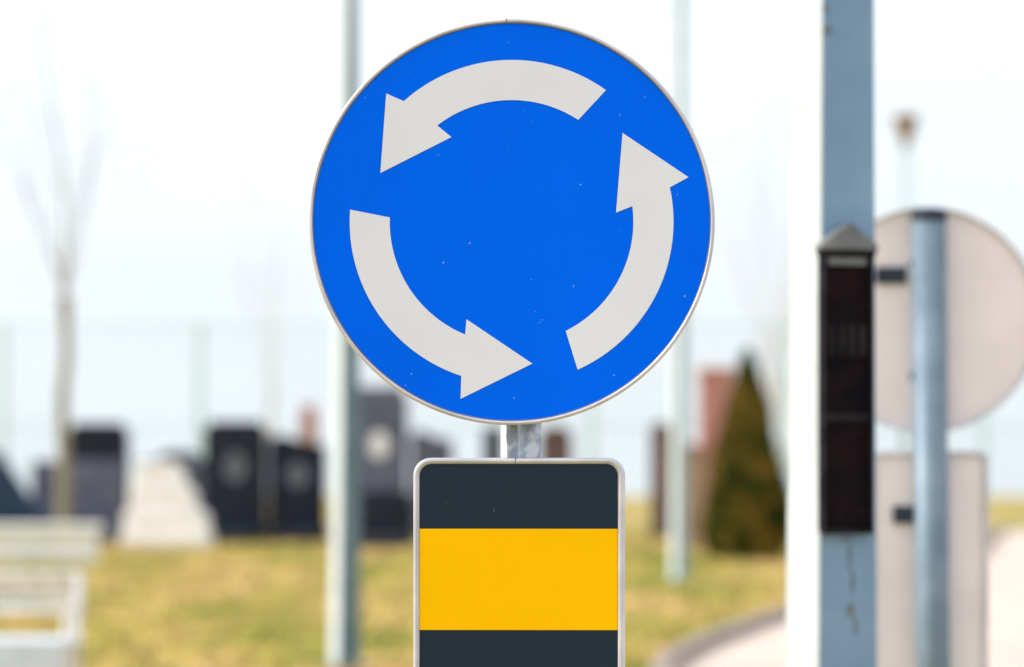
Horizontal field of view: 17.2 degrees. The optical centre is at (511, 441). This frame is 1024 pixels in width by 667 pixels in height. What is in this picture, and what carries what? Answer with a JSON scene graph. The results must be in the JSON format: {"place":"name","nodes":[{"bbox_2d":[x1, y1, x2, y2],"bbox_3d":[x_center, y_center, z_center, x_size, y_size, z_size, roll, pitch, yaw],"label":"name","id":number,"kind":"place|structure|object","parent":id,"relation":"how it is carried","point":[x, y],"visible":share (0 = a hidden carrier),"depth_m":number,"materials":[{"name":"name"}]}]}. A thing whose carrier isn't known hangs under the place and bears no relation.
{"place":"outdoors","nodes":[
{"label":"outdoors","id":0,"kind":"place"},
{"bbox_2d":[0,497,1023,666],"bbox_3d":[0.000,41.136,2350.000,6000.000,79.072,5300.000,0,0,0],"label":"ground","id":1,"kind":"structure","parent":0,"point":[641,513],"depth_m":34.59,"materials":[{"name":"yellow plant"}]},
{"bbox_2d":[0,452,48,523],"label":"gravestone","id":2,"kind":"object","parent":1,"relation":"on","point":[18,505],"visible":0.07,"depth_m":52.86,"materials":[{"name":"blue stone"}]},
{"bbox_2d":[0,572,86,666],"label":"park bench","id":3,"kind":"object","parent":1,"relation":"on","point":[35,656],"visible":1,"depth_m":20.02,"materials":[{"name":"white paint"}]},
{"bbox_2d":[0,531,97,562],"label":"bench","id":4,"kind":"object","parent":1,"relation":"on","point":[42,546],"depth_m":44.82,"materials":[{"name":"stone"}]},
{"bbox_2d":[0,524,102,530],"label":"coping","id":5,"kind":"object","parent":4,"relation":"on","point":[51,527],"visible":1,"depth_m":44.76,"materials":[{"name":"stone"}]},
{"bbox_2d":[0,1,120,523],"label":"bare tree","id":6,"kind":"object","parent":1,"relation":"on","point":[63,477],"visible":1,"depth_m":49.93,"materials":[{"name":"grey plant"}]},
{"bbox_2d":[31,460,124,544],"bbox_3d":[-7.000,1.000,53.800,1.620,1.400,2.200,0,0,0],"label":"gravestone","id":7,"kind":"object","parent":1,"relation":"on","point":[97,491],"visible":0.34,"depth_m":54.46,"materials":[{"name":"grey stone"}]},
{"bbox_2d":[69,423,128,511],"bbox_3d":[-6.900,0.690,56.510,1.080,2.020,0.580,0,0,0],"label":"gravestone","id":8,"kind":"object","parent":1,"relation":"on","point":[98,441],"visible":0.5,"depth_m":56.36,"materials":[{"name":"black stone"}]},
{"bbox_2d":[121,462,213,546],"bbox_3d":[-5.290,0.980,52.000,1.340,1.340,1.000,0,0,0],"label":"white monument","id":9,"kind":"object","parent":1,"relation":"on","point":[164,510],"visible":0.93,"depth_m":51.61,"materials":[{"name":"stone"}]},
{"bbox_2d":[138,460,203,509],"bbox_3d":[-5.750,1.000,57.510,1.296,1.400,0.580,0,0,0],"label":"gravestone","id":10,"kind":"object","parent":1,"relation":"on","point":[194,470],"visible":0.13,"depth_m":57.36,"materials":[{"name":"grey stone"}]},
{"bbox_2d":[157,451,200,459],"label":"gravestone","id":11,"kind":"object","parent":1,"relation":"on","point":[178,455],"visible":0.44,"depth_m":58.46,"materials":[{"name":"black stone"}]},
{"bbox_2d":[204,421,269,543],"bbox_3d":[-4.490,0.680,54.200,1.102,2.040,2.200,0,0,0],"label":"gravestone","id":12,"kind":"object","parent":1,"relation":"on","point":[236,481],"visible":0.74,"depth_m":54.86,"materials":[{"name":"black stone"}]},
{"bbox_2d":[213,67,311,436],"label":"bare tree","id":13,"kind":"object","parent":1,"relation":"on","point":[270,409],"visible":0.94,"depth_m":95.06,"materials":[{"name":"grey plant"}]},
{"bbox_2d":[266,435,329,542],"bbox_3d":[-3.500,0.791,54.500,1.015,1.818,2.200,0,0,0],"label":"gravestone","id":14,"kind":"object","parent":1,"relation":"on","point":[297,491],"visible":0.84,"depth_m":55.16,"materials":[{"name":"black stone"}]},
{"bbox_2d":[300,405,316,443],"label":"gravestone","id":15,"kind":"object","parent":1,"relation":"on","point":[308,423],"visible":0.34,"depth_m":58.86,"materials":[{"name":"pink stone"}]},
{"bbox_2d":[318,0,373,666],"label":"street lamp","id":16,"kind":"object","parent":1,"relation":"on","point":[345,626],"visible":0.63,"depth_m":23.95,"materials":[{"name":"grey metal"}]},
{"bbox_2d":[359,386,407,491],"bbox_3d":[-2.155,0.400,54.200,1.004,2.600,2.200,0,0,0],"label":"gravestone","id":17,"kind":"object","parent":1,"relation":"on","point":[383,437],"visible":0.44,"depth_m":54.86,"materials":[{"name":"grey stone"}]},
{"bbox_2d":[360,490,412,548],"bbox_3d":[-2.005,1.220,51.700,1.026,0.960,2.200,0,0,0],"label":"gravestone","id":18,"kind":"object","parent":1,"relation":"on","point":[386,519],"visible":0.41,"depth_m":52.36,"materials":[{"name":"black stone"}]},
{"bbox_2d":[411,430,452,493],"bbox_3d":[-1.360,0.751,57.510,0.778,1.897,0.580,0,0,0],"label":"gravestone","id":19,"kind":"object","parent":1,"relation":"on","point":[424,445],"visible":0.36,"depth_m":57.36,"materials":[{"name":"grey stone"}]},
{"bbox_2d":[483,427,500,457],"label":"gravestone","id":20,"kind":"object","parent":1,"relation":"on","point":[491,442],"visible":0.1,"depth_m":55.86,"materials":[{"name":"black stone"}]},
{"bbox_2d":[308,18,714,666],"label":"traffic sign","id":21,"kind":"object","parent":1,"relation":"on","point":[512,226],"visible":1,"depth_m":5.00,"materials":[{"name":"metal"}]},
{"bbox_2d":[0,323,1023,523],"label":"sports fence","id":22,"kind":"object","parent":1,"relation":"on","point":[982,427],"visible":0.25,"depth_m":70.04,"materials":[{"name":"grey metal"}]},
{"bbox_2d":[542,425,571,457],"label":"gravestone","id":23,"kind":"object","parent":1,"relation":"on","point":[556,441],"visible":0.32,"depth_m":57.36,"materials":[{"name":"brown stone"}]},
{"bbox_2d":[649,421,670,536],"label":"gravestone","id":24,"kind":"object","parent":1,"relation":"on","point":[660,480],"visible":0.78,"depth_m":56.86,"materials":[{"name":"brown stone"}]},
{"bbox_2d":[664,0,693,580],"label":"street lamp","id":25,"kind":"object","parent":1,"relation":"on","point":[679,540],"visible":0.52,"depth_m":38.95,"materials":[{"name":"grey metal"}]},
{"bbox_2d":[687,449,704,549],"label":"gravestone","id":26,"kind":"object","parent":1,"relation":"on","point":[695,479],"depth_m":50.08,"materials":[{"name":"brown stone"}]},
{"bbox_2d":[687,444,705,448],"bbox_3d":[2.640,0.065,50.200,0.460,0.069,0.300,0,0,0],"label":"coping","id":27,"kind":"object","parent":26,"relation":"on","point":[696,446],"visible":0.56,"depth_m":50.05,"materials":[{"name":"grey stone"}]},
{"bbox_2d":[698,346,787,559],"bbox_3d":[3.214,0.170,45.995,1.366,2.959,1.390,0,0,0],"label":"thuja tree","id":28,"kind":"object","parent":1,"relation":"on","point":[744,515],"visible":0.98,"depth_m":45.64,"materials":[{"name":"green plant"}]},
{"bbox_2d":[714,41,791,428],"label":"bare tree","id":29,"kind":"object","parent":1,"relation":"on","point":[771,372],"visible":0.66,"depth_m":79.86,"materials":[{"name":"grey plant"}]},
{"bbox_2d":[710,4,896,467],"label":"bare tree","id":30,"kind":"object","parent":1,"relation":"on","point":[781,398],"visible":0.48,"depth_m":89.93,"materials":[{"name":"grey plant"}]},
{"bbox_2d":[650,525,1008,666],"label":"kerb","id":31,"kind":"structure","parent":1,"relation":"on","point":[679,654],"depth_m":26.75,"materials":[{"name":"concrete"}]},
{"bbox_2d":[785,0,878,666],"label":"street lamp","id":32,"kind":"object","parent":1,"relation":"on","point":[831,610],"visible":1,"depth_m":7.53,"materials":[{"name":"grey metal"}]},
{"bbox_2d":[890,113,920,450],"bbox_3d":[6.980,-2.068,60.000,0.550,7.536,0.550,0,0,0],"label":"street lamp","id":33,"kind":"object","parent":1,"relation":"on","point":[905,124],"visible":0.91,"depth_m":59.94,"materials":[{"name":"grey metal"}]},
{"bbox_2d":[875,206,1023,666],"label":"traffic sign","id":34,"kind":"object","parent":1,"relation":"on","point":[949,319],"visible":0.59,"depth_m":8.99,"materials":[{"name":"metal"}]},
{"bbox_2d":[0,0,1023,496],"label":"sky","id":35,"kind":"structure","parent":0,"point":[190,78],"materials":[{"name":"white"}]},
{"bbox_2d":[698,374,731,548],"bbox_3d":[3.060,0.315,51.000,0.480,2.670,0.480,0,0,0],"label":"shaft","id":36,"kind":"object","parent":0,"point":[713,389],"visible":0.45,"depth_m":50.76,"materials":[{"name":"red brick"}]},
{"bbox_2d":[696,367,734,373],"bbox_3d":[3.060,-1.071,51.000,0.560,0.099,0.560,0,0,0],"label":"cap","id":37,"kind":"object","parent":36,"relation":"on","point":[715,370],"visible":0.97,"depth_m":50.72,"materials":[{"name":"grey stone"}]},
{"bbox_2d":[680,530,1023,666],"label":"pavement","id":38,"kind":"structure","parent":0,"point":[764,647],"depth_m":28.13,"materials":[{"name":"concrete"}]}
]}

